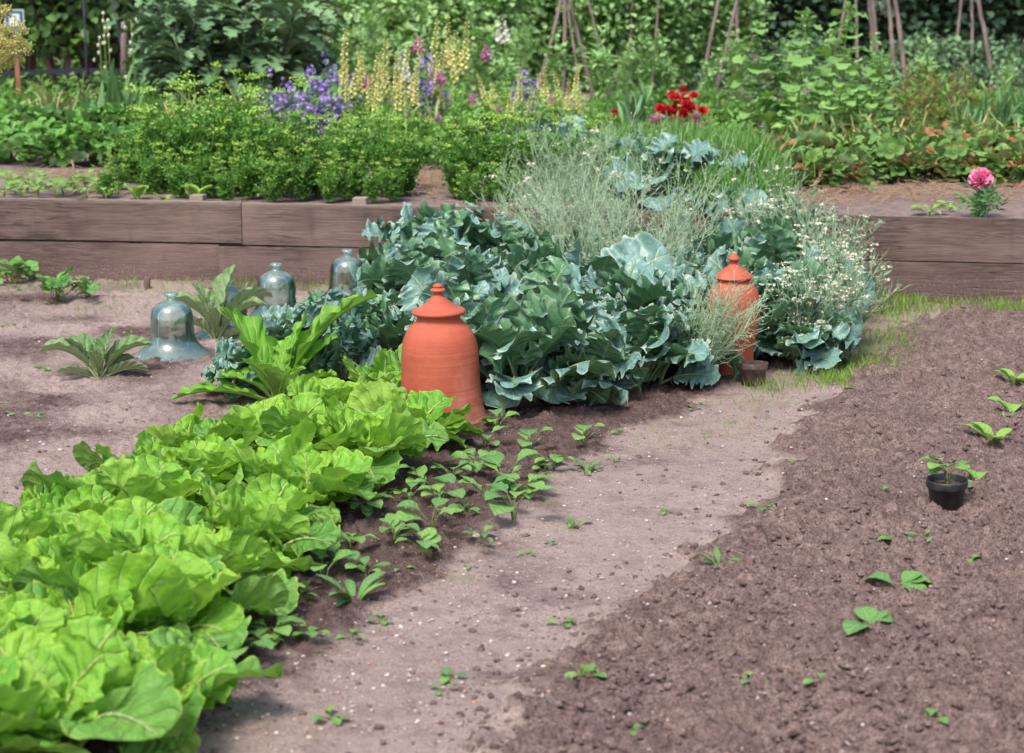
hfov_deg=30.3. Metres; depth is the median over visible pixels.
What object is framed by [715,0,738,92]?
wooden pole
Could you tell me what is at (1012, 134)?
strawberry plant
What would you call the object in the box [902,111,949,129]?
withering bulb leaves
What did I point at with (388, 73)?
yellow foxglove
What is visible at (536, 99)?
purple bellflower
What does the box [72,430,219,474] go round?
cabbage
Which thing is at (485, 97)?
yellow foxglove
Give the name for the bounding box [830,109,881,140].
withering bulb leaves
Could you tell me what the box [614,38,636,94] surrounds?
tall herb
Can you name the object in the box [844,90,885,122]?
herb plant
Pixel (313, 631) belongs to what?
leafy seedling
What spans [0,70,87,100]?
shrub
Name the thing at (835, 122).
herb plant
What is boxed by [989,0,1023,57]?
hedge shrub
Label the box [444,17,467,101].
yellow foxglove
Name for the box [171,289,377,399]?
cardoon
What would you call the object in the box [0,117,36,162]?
strawberry plant
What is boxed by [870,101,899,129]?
herb plant
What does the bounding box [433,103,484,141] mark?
herb plant
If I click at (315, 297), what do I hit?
sea kale
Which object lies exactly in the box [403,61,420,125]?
yellow foxglove
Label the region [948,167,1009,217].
peony poppy
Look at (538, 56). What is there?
climbing bean
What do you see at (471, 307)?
sea kale
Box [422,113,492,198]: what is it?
parsley
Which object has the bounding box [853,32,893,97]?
tall herb
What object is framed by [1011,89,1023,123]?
iris clump
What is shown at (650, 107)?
herb plant
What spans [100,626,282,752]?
cabbage
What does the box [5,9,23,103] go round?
garden sign
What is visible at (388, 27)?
climbing bean
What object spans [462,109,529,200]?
parsley
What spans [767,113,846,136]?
withering bulb leaves
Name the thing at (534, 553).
tiny seedling
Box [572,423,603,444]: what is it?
leafy seedling
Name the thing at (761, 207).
white flowered plant
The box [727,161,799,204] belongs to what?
cornflower
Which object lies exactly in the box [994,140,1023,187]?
strawberry plant
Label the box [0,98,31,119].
strawberry plant
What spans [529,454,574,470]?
leafy seedling
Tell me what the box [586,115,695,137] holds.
cornflower
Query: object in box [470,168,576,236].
seeding sea kale
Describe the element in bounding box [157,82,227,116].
withering bulb leaves
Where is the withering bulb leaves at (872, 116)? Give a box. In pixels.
[838,99,897,133]
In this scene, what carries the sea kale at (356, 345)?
on the soil bed at (140, 394)
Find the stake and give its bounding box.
[144,277,150,290]
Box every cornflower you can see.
[565,123,651,153]
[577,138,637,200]
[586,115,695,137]
[591,119,708,149]
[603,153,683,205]
[617,122,712,146]
[643,113,735,139]
[649,150,747,208]
[650,122,791,158]
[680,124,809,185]
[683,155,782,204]
[696,121,774,146]
[718,145,814,191]
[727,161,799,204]
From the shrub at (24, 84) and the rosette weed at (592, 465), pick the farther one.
the shrub at (24, 84)
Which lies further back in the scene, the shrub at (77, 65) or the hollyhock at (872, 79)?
the shrub at (77, 65)
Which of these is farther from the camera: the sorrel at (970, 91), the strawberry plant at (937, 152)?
the sorrel at (970, 91)
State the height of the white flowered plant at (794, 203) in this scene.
0.684 m
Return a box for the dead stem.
[71,160,75,179]
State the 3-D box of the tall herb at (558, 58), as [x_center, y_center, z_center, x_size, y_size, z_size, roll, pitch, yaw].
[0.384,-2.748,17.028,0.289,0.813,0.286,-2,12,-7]
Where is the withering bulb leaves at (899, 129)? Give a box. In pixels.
[856,113,915,141]
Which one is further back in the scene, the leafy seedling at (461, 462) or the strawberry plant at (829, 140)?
the strawberry plant at (829, 140)
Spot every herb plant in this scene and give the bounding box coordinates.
[0,76,30,102]
[10,79,56,102]
[51,88,99,106]
[122,80,179,113]
[193,96,251,118]
[333,111,379,156]
[352,97,426,147]
[354,99,393,131]
[401,132,443,168]
[409,120,456,144]
[424,127,462,166]
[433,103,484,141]
[444,86,484,122]
[457,87,516,134]
[484,95,515,132]
[540,86,581,114]
[565,86,626,116]
[570,95,618,136]
[602,82,631,102]
[618,95,666,119]
[648,85,684,105]
[658,98,695,124]
[679,90,747,125]
[686,78,731,113]
[686,109,744,130]
[711,108,768,139]
[714,97,770,131]
[748,93,778,108]
[759,107,805,132]
[779,89,812,102]
[803,97,838,126]
[809,77,865,115]
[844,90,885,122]
[855,85,888,102]
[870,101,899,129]
[882,80,916,103]
[961,76,1020,109]
[1011,87,1023,101]
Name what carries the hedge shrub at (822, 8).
on the bed at (901, 207)
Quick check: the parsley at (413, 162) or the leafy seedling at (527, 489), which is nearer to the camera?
the leafy seedling at (527, 489)
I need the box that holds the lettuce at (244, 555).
[110,515,312,615]
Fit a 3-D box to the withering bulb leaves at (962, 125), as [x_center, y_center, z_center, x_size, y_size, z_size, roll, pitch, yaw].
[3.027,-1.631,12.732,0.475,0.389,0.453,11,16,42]
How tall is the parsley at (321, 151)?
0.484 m
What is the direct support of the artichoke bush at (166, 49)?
on the bed at (901, 207)
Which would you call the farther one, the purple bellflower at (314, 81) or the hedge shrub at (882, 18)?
the hedge shrub at (882, 18)
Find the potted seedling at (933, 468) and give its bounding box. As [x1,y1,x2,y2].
[918,455,975,483]
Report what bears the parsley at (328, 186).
on the bed at (901, 207)
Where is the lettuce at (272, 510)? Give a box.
[199,473,340,559]
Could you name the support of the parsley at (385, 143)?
on the bed at (901, 207)
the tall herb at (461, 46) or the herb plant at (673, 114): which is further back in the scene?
the tall herb at (461, 46)
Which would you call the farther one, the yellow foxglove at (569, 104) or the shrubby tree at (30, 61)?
the shrubby tree at (30, 61)
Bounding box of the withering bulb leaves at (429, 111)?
[399,94,466,126]
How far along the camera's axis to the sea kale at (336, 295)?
8.44 m
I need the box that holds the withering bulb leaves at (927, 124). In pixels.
[892,110,953,143]
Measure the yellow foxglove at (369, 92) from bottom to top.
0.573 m
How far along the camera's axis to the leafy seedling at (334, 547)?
5.22 m
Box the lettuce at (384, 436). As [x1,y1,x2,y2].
[259,395,448,489]
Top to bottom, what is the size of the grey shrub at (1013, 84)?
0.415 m
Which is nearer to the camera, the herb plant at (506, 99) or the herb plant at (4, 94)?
the herb plant at (506, 99)
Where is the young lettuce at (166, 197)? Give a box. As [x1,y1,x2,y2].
[153,193,170,199]
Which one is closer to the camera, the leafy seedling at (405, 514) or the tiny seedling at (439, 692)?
the tiny seedling at (439, 692)
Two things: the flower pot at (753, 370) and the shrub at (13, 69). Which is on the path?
the flower pot at (753, 370)
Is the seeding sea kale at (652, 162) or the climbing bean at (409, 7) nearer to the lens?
the seeding sea kale at (652, 162)
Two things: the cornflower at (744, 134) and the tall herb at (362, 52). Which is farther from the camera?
the tall herb at (362, 52)
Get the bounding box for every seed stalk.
[93,36,105,79]
[102,11,106,73]
[104,19,111,67]
[123,18,136,73]
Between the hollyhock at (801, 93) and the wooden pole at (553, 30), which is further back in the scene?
the wooden pole at (553, 30)
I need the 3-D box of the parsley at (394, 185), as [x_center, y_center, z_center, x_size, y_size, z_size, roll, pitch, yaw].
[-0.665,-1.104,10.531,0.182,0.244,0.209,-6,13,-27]
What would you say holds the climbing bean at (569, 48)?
on the bed at (901, 207)
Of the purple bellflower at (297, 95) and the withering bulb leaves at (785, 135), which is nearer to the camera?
the withering bulb leaves at (785, 135)
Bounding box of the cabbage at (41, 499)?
[9,481,114,540]
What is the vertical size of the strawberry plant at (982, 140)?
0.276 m
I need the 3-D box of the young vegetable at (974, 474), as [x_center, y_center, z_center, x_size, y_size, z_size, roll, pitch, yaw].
[1.475,0.312,6.037,0.153,0.055,0.087,-11,16,-43]
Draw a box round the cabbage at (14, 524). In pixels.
[0,501,71,543]
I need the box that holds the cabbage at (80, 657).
[0,616,200,752]
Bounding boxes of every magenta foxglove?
[360,74,372,139]
[412,35,424,59]
[434,69,455,119]
[468,93,475,119]
[475,44,491,109]
[549,93,555,127]
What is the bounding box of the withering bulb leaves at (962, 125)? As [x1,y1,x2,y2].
[949,106,993,141]
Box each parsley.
[92,161,119,196]
[100,103,155,182]
[101,152,133,189]
[120,71,207,191]
[132,134,169,193]
[152,146,199,197]
[155,79,260,192]
[158,97,205,157]
[187,60,270,155]
[187,141,230,197]
[210,102,276,195]
[210,157,241,200]
[228,137,271,198]
[240,73,314,194]
[247,146,295,200]
[264,109,309,162]
[271,129,325,198]
[283,112,341,196]
[313,157,344,201]
[316,112,357,166]
[317,113,386,195]
[323,148,363,199]
[357,156,385,200]
[359,104,419,195]
[359,109,407,157]
[379,157,409,199]
[388,134,432,194]
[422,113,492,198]
[443,88,517,172]
[452,161,492,204]
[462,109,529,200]
[486,155,525,206]
[497,73,565,164]
[507,104,576,196]
[530,90,596,129]
[542,115,602,189]
[582,112,616,139]
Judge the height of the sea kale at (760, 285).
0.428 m
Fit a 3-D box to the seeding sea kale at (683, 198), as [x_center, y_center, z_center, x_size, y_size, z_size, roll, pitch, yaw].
[0.712,-0.740,9.379,0.776,0.831,0.684,4,12,19]
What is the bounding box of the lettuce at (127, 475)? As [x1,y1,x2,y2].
[21,453,245,512]
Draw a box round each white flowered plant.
[714,179,873,250]
[723,177,841,241]
[763,214,873,288]
[763,236,912,328]
[764,248,869,368]
[776,200,884,264]
[801,238,889,308]
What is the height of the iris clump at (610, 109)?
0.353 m
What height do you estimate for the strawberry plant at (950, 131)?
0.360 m
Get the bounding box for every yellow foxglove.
[338,28,359,114]
[338,61,351,127]
[344,84,355,125]
[345,55,364,120]
[352,58,365,127]
[356,45,371,128]
[359,52,384,124]
[360,72,374,145]
[365,33,395,138]
[366,61,387,127]
[366,82,379,150]
[378,59,395,121]
[389,76,405,120]
[390,54,403,113]
[397,44,413,119]
[398,68,412,137]
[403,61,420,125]
[403,70,425,120]
[416,35,424,75]
[427,19,443,88]
[427,60,437,85]
[431,62,443,118]
[434,45,445,98]
[439,81,447,121]
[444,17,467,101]
[446,33,469,97]
[446,42,467,103]
[449,82,457,134]
[455,21,479,103]
[476,73,488,111]
[487,82,494,115]
[489,93,496,112]
[500,90,514,139]
[507,85,519,145]
[508,66,523,127]
[524,87,534,115]
[536,73,547,105]
[542,66,549,120]
[553,71,567,114]
[558,79,574,114]
[568,63,581,114]
[571,84,585,117]
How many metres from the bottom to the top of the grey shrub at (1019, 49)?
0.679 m
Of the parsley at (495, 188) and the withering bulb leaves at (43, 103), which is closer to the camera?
the parsley at (495, 188)
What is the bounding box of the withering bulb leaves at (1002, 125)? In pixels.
[981,116,1023,137]
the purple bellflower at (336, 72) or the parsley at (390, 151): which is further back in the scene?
the purple bellflower at (336, 72)
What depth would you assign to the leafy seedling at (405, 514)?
5.55 m
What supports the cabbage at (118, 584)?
on the soil bed at (140, 394)
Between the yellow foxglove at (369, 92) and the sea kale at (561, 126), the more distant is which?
the yellow foxglove at (369, 92)
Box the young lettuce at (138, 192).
[122,185,148,198]
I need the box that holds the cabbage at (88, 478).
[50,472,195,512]
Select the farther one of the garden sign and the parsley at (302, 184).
the garden sign
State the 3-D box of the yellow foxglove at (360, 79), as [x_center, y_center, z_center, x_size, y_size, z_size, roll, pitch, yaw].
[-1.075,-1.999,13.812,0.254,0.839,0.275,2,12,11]
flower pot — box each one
[738,360,767,386]
[926,473,967,510]
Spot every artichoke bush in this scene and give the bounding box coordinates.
[104,0,179,84]
[118,0,204,88]
[122,3,277,118]
[127,0,227,116]
[157,0,277,107]
[189,0,345,105]
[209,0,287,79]
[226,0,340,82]
[249,2,346,91]
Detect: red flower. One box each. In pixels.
[606,109,622,130]
[641,85,725,124]
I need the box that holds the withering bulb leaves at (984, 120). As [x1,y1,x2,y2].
[944,107,1019,136]
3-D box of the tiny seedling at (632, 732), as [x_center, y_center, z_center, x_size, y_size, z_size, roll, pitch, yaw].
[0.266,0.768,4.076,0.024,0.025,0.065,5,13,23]
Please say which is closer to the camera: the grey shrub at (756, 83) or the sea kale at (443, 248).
the sea kale at (443, 248)
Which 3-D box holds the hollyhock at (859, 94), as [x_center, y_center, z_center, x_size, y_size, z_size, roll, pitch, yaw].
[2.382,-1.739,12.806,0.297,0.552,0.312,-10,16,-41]
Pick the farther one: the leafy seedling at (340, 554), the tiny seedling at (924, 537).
the tiny seedling at (924, 537)
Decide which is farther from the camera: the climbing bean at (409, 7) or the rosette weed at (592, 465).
the climbing bean at (409, 7)
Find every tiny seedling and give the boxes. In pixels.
[33,365,49,369]
[312,705,349,724]
[336,628,366,639]
[367,612,392,624]
[429,683,456,694]
[439,668,465,683]
[518,551,535,554]
[546,617,576,626]
[564,663,606,677]
[566,518,591,526]
[629,723,643,735]
[660,508,673,514]
[740,670,767,683]
[745,501,777,509]
[803,672,824,683]
[906,529,934,540]
[926,708,948,723]
[966,554,981,561]
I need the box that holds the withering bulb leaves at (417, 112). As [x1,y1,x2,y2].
[413,103,439,130]
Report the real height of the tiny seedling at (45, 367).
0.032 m
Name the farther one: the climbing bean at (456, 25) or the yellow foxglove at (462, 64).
the climbing bean at (456, 25)
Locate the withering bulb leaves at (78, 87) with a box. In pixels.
[44,71,128,109]
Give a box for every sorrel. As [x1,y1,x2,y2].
[884,66,941,131]
[893,90,924,133]
[896,60,946,119]
[912,80,947,124]
[925,70,954,122]
[935,82,976,123]
[939,61,984,118]
[961,73,994,118]
[979,85,1001,121]
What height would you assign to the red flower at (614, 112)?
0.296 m
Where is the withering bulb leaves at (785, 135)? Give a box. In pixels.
[749,122,798,145]
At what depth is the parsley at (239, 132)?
10.79 m
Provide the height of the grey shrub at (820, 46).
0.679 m
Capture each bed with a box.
[0,57,1023,263]
[0,278,917,752]
[483,300,1023,752]
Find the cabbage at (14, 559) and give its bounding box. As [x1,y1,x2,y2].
[0,532,106,599]
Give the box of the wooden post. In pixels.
[121,21,127,72]
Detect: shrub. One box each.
[0,58,44,78]
[0,68,53,89]
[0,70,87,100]
[0,75,15,91]
[22,55,77,81]
[31,72,119,97]
[64,69,140,96]
[69,56,120,78]
[93,71,150,89]
[123,74,156,98]
[684,65,728,97]
[691,0,796,68]
[729,57,782,95]
[749,1,793,58]
[756,0,867,70]
[759,29,819,83]
[767,59,810,96]
[802,59,840,95]
[804,32,852,81]
[819,0,907,64]
[820,0,961,66]
[829,58,869,94]
[870,31,922,82]
[870,57,912,96]
[888,27,972,83]
[894,34,971,87]
[896,1,947,46]
[912,0,1023,70]
[951,33,1009,85]
[958,60,1001,91]
[977,61,1023,96]
[980,34,1023,89]
[986,1,1023,59]
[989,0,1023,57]
[991,40,1023,91]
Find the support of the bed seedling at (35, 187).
on the bed at (901, 207)
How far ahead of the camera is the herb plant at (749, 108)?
14.43 m
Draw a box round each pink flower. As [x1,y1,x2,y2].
[643,114,664,127]
[681,112,707,129]
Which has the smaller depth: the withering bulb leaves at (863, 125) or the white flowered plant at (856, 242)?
the white flowered plant at (856, 242)
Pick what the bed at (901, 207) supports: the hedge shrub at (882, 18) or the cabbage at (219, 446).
the hedge shrub at (882, 18)
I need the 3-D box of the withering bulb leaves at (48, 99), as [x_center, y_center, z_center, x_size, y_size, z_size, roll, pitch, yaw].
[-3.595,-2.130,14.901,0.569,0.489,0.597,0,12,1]
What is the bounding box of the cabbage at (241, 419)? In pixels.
[193,392,325,449]
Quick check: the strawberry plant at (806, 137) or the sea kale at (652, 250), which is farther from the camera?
the strawberry plant at (806, 137)
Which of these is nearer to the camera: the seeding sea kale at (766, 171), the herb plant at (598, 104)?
the seeding sea kale at (766, 171)
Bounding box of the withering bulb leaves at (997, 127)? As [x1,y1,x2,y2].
[965,106,1023,137]
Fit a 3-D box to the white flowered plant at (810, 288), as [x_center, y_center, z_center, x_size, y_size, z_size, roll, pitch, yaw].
[1.242,-0.292,7.996,0.462,0.504,0.463,-4,12,-18]
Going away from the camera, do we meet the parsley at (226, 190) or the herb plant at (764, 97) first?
the parsley at (226, 190)
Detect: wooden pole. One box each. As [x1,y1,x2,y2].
[535,0,562,92]
[561,0,566,100]
[566,0,582,102]
[568,0,593,96]
[587,0,609,94]
[626,0,632,87]
[651,0,658,82]
[700,0,719,81]
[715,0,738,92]
[735,6,738,93]
[744,0,755,63]
[833,0,846,65]
[855,0,858,63]
[867,0,877,89]
[872,0,880,66]
[886,0,896,84]
[893,0,908,86]
[952,0,962,68]
[970,0,973,55]
[976,0,995,86]
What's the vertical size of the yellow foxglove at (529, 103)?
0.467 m
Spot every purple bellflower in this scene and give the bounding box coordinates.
[252,62,286,144]
[266,77,309,129]
[279,60,317,142]
[286,94,328,150]
[290,65,345,106]
[296,45,350,114]
[297,76,347,145]
[308,60,356,142]
[319,64,362,125]
[395,53,450,115]
[406,45,464,117]
[491,67,545,128]
[510,77,555,129]
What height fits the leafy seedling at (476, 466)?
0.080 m
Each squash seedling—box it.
[843,606,894,635]
[863,571,931,590]
[877,535,915,542]
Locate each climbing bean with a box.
[297,0,345,63]
[321,0,399,87]
[352,0,432,87]
[381,0,462,82]
[427,0,503,90]
[446,0,546,93]
[505,0,569,87]
[525,0,584,89]
[553,0,633,92]
[578,0,682,92]
[626,0,709,91]
[667,0,741,89]
[700,0,777,88]
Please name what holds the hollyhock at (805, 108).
on the bed at (901, 207)
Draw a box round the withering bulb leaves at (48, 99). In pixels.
[15,75,89,108]
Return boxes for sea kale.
[200,337,270,400]
[259,302,332,361]
[271,288,338,325]
[291,315,385,381]
[302,303,340,335]
[321,289,346,303]
[330,292,401,351]
[348,201,483,276]
[350,215,471,291]
[353,260,400,308]
[357,204,487,265]
[361,245,489,308]
[369,265,520,374]
[375,234,457,261]
[383,207,508,255]
[393,244,527,349]
[450,238,562,280]
[451,294,520,392]
[460,284,615,415]
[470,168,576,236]
[475,106,613,198]
[475,215,587,267]
[479,215,532,229]
[485,151,627,235]
[490,100,642,208]
[494,144,662,261]
[498,136,590,207]
[502,254,607,311]
[511,115,591,175]
[517,299,652,405]
[523,232,673,296]
[540,124,692,209]
[553,117,690,202]
[561,223,642,261]
[569,139,730,251]
[576,290,637,313]
[579,137,635,192]
[581,254,690,318]
[586,193,720,274]
[602,302,720,391]
[603,128,715,210]
[609,140,760,206]
[610,133,741,209]
[643,228,693,253]
[647,182,763,242]
[653,256,711,315]
[670,147,808,211]
[670,242,706,275]
[671,182,804,238]
[671,265,774,384]
[674,306,760,380]
[676,144,758,207]
[688,211,798,258]
[700,256,828,355]
[702,218,874,322]
[737,160,826,209]
[753,280,862,374]
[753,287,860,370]
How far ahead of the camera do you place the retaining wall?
10.12 m
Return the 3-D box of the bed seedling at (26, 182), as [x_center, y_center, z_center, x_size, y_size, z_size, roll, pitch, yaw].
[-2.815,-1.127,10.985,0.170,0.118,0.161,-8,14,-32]
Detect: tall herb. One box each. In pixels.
[256,18,273,72]
[329,2,361,103]
[351,29,381,112]
[355,0,397,104]
[389,12,420,102]
[400,6,453,90]
[444,24,478,108]
[462,1,500,107]
[487,37,521,99]
[504,7,543,90]
[537,25,566,105]
[579,25,619,104]
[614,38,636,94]
[629,13,665,101]
[652,40,678,90]
[699,46,722,94]
[719,24,753,105]
[778,22,810,96]
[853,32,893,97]
[906,36,938,89]
[994,54,1018,104]
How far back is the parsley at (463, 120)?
11.80 m
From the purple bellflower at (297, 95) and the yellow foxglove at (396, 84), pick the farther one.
the yellow foxglove at (396, 84)
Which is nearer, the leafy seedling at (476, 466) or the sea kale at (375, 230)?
the leafy seedling at (476, 466)
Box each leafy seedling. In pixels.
[198,627,260,647]
[220,571,266,597]
[229,634,284,660]
[247,614,304,644]
[291,626,329,640]
[299,580,316,602]
[309,548,355,584]
[318,542,359,566]
[331,532,378,551]
[340,491,392,516]
[345,556,389,575]
[379,513,418,540]
[389,482,430,499]
[395,497,455,527]
[395,527,441,555]
[398,464,455,490]
[414,478,465,497]
[430,460,473,474]
[448,501,479,513]
[449,448,504,472]
[457,475,515,500]
[463,425,507,448]
[463,525,494,543]
[477,449,538,484]
[478,408,519,425]
[484,483,559,519]
[498,472,554,498]
[517,427,552,448]
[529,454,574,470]
[532,462,553,470]
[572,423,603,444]
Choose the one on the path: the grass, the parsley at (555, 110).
the grass
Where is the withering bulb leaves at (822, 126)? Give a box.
[797,105,859,140]
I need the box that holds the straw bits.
[4,291,1023,752]
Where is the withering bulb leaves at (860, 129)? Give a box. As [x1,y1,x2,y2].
[840,108,898,142]
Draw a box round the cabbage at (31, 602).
[0,580,139,664]
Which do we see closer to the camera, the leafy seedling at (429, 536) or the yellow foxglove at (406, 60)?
the leafy seedling at (429, 536)
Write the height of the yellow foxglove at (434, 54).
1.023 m
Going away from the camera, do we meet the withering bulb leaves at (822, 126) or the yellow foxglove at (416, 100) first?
the withering bulb leaves at (822, 126)
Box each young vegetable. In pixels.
[954,466,988,482]
[962,422,1011,442]
[987,396,1023,416]
[992,368,1023,383]
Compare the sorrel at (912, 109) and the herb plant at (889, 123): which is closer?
the sorrel at (912, 109)
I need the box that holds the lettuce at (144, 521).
[10,496,213,581]
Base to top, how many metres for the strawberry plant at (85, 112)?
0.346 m
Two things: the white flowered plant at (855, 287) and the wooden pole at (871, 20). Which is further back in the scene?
the wooden pole at (871, 20)
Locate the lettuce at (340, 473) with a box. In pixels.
[222,418,386,522]
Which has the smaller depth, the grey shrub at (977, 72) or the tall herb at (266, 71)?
the tall herb at (266, 71)
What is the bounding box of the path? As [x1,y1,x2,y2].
[194,301,991,752]
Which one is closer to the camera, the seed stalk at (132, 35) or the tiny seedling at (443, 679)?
the tiny seedling at (443, 679)
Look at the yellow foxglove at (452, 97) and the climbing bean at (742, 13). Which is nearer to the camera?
the yellow foxglove at (452, 97)
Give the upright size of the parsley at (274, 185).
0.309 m
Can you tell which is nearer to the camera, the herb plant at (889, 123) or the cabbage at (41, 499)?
the cabbage at (41, 499)
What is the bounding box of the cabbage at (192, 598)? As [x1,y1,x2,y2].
[12,542,288,652]
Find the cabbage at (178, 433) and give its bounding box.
[145,402,256,453]
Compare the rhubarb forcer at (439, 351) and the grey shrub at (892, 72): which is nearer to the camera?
the rhubarb forcer at (439, 351)
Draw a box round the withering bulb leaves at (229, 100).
[224,80,284,142]
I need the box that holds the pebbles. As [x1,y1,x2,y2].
[0,287,1023,752]
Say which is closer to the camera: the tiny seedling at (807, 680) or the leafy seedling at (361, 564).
the tiny seedling at (807, 680)
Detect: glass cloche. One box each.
[134,291,211,360]
[195,280,247,340]
[248,262,296,316]
[328,249,362,295]
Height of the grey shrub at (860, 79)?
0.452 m
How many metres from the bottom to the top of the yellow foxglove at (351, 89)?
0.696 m
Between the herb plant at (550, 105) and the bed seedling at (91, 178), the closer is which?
the bed seedling at (91, 178)
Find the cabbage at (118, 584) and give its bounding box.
[0,552,190,641]
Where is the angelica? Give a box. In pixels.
[0,1,34,76]
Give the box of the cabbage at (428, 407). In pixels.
[347,380,483,449]
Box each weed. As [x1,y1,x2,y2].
[315,571,385,606]
[573,458,602,470]
[696,546,740,563]
[909,203,947,215]
[937,200,962,211]
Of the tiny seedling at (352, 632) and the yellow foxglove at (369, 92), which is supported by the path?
the tiny seedling at (352, 632)
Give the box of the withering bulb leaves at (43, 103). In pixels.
[8,83,92,109]
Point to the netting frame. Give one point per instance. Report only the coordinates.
(87, 70)
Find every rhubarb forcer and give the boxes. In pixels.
[401,283,487,424]
[708,253,760,376]
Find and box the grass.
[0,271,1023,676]
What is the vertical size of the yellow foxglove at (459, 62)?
0.783 m
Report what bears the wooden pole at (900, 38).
on the bed at (901, 207)
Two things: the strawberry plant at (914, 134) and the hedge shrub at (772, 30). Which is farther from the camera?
the hedge shrub at (772, 30)
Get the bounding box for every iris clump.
[78,89,105,105]
[98,58,142,109]
[120,87,150,124]
[601,97,622,126]
[617,89,649,130]
[621,77,655,121]
[661,111,684,128]
[763,120,784,141]
[947,100,976,136]
[960,94,992,131]
[980,85,1022,130]
[1001,88,1023,125]
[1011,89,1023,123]
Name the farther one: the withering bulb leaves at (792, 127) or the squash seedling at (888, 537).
the withering bulb leaves at (792, 127)
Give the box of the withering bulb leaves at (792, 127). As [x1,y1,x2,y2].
[763,116,825,138]
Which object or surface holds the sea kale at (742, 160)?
on the bed at (901, 207)
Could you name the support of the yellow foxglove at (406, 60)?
on the bed at (901, 207)
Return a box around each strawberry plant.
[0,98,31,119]
[0,102,66,133]
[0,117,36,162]
[0,121,88,166]
[0,256,38,283]
[15,97,75,109]
[15,266,98,302]
[27,101,119,128]
[46,121,131,166]
[70,280,99,296]
[86,102,165,126]
[98,124,167,162]
[120,110,170,122]
[755,124,825,152]
[755,147,820,189]
[779,145,852,189]
[804,142,876,191]
[809,132,870,168]
[839,123,900,165]
[841,145,908,182]
[863,133,957,184]
[889,125,939,154]
[909,119,947,131]
[909,140,974,182]
[918,115,986,144]
[936,136,1010,182]
[957,143,1023,186]
[966,130,1021,158]
[989,112,1023,136]
[991,124,1023,157]
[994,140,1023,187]
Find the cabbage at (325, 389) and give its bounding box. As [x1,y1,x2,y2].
[286,371,406,409]
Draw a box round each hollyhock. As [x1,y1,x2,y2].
[721,19,792,132]
[728,75,764,130]
[749,52,801,134]
[762,7,842,132]
[771,86,800,144]
[792,55,840,133]
[800,1,883,136]
[800,28,858,124]
[802,75,834,126]
[804,47,870,137]
[838,79,883,132]
[839,57,892,131]
[864,62,903,133]
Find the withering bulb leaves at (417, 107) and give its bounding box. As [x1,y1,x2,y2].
[387,97,448,129]
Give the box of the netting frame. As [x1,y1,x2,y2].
[0,0,120,82]
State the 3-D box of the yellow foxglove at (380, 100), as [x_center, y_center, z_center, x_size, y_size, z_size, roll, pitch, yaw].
[-0.945,-1.896,13.323,0.176,0.650,0.273,0,12,-1]
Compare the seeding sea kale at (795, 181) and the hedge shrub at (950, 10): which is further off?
the hedge shrub at (950, 10)
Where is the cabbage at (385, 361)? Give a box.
[343,344,401,386]
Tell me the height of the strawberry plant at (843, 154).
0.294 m
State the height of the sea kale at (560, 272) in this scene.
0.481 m
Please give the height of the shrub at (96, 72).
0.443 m
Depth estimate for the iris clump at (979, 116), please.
13.67 m
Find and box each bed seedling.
[0,169,21,189]
[0,176,33,193]
[0,180,21,197]
[6,184,36,197]
[15,172,42,191]
[20,168,50,185]
[20,176,51,196]
[36,177,72,197]
[52,180,78,195]
[61,173,88,192]
[69,169,94,186]
[73,181,97,198]
[76,175,98,192]
[92,185,116,198]
[111,181,130,193]
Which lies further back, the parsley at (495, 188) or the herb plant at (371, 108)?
the herb plant at (371, 108)
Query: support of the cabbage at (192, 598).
on the soil bed at (140, 394)
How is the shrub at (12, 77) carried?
on the bed at (901, 207)
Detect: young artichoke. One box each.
[38,328,152,377]
[164,263,272,338]
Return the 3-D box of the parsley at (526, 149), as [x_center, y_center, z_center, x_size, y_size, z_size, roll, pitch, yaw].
[0.170,-1.269,10.686,0.388,0.524,0.314,2,12,9]
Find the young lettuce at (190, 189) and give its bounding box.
[181,184,212,195]
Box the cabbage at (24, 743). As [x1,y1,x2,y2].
[0,652,90,752]
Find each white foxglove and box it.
[388,48,406,115]
[401,62,411,108]
[486,16,511,97]
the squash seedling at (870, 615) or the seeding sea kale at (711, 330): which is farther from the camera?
the seeding sea kale at (711, 330)
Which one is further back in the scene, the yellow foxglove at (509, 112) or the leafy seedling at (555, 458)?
the yellow foxglove at (509, 112)
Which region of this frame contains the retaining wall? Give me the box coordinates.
[0,194,1023,304]
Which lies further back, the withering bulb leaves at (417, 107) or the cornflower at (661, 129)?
the withering bulb leaves at (417, 107)
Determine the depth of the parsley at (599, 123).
11.71 m
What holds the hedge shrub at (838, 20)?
on the bed at (901, 207)
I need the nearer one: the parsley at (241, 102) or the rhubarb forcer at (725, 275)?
the rhubarb forcer at (725, 275)
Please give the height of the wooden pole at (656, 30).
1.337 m
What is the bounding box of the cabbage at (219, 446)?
[150,431,300,500]
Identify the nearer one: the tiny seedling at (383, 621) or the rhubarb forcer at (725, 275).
the tiny seedling at (383, 621)
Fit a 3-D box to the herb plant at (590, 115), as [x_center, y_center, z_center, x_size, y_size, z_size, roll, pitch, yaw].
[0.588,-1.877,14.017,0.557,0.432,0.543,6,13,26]
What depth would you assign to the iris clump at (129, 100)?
14.16 m
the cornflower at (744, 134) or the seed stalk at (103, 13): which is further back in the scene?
the seed stalk at (103, 13)
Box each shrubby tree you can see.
[0,0,112,80]
[0,0,142,80]
[26,0,139,87]
[75,1,133,79]
[109,0,180,56]
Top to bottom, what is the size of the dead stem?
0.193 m
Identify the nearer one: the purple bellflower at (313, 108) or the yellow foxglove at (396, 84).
the purple bellflower at (313, 108)

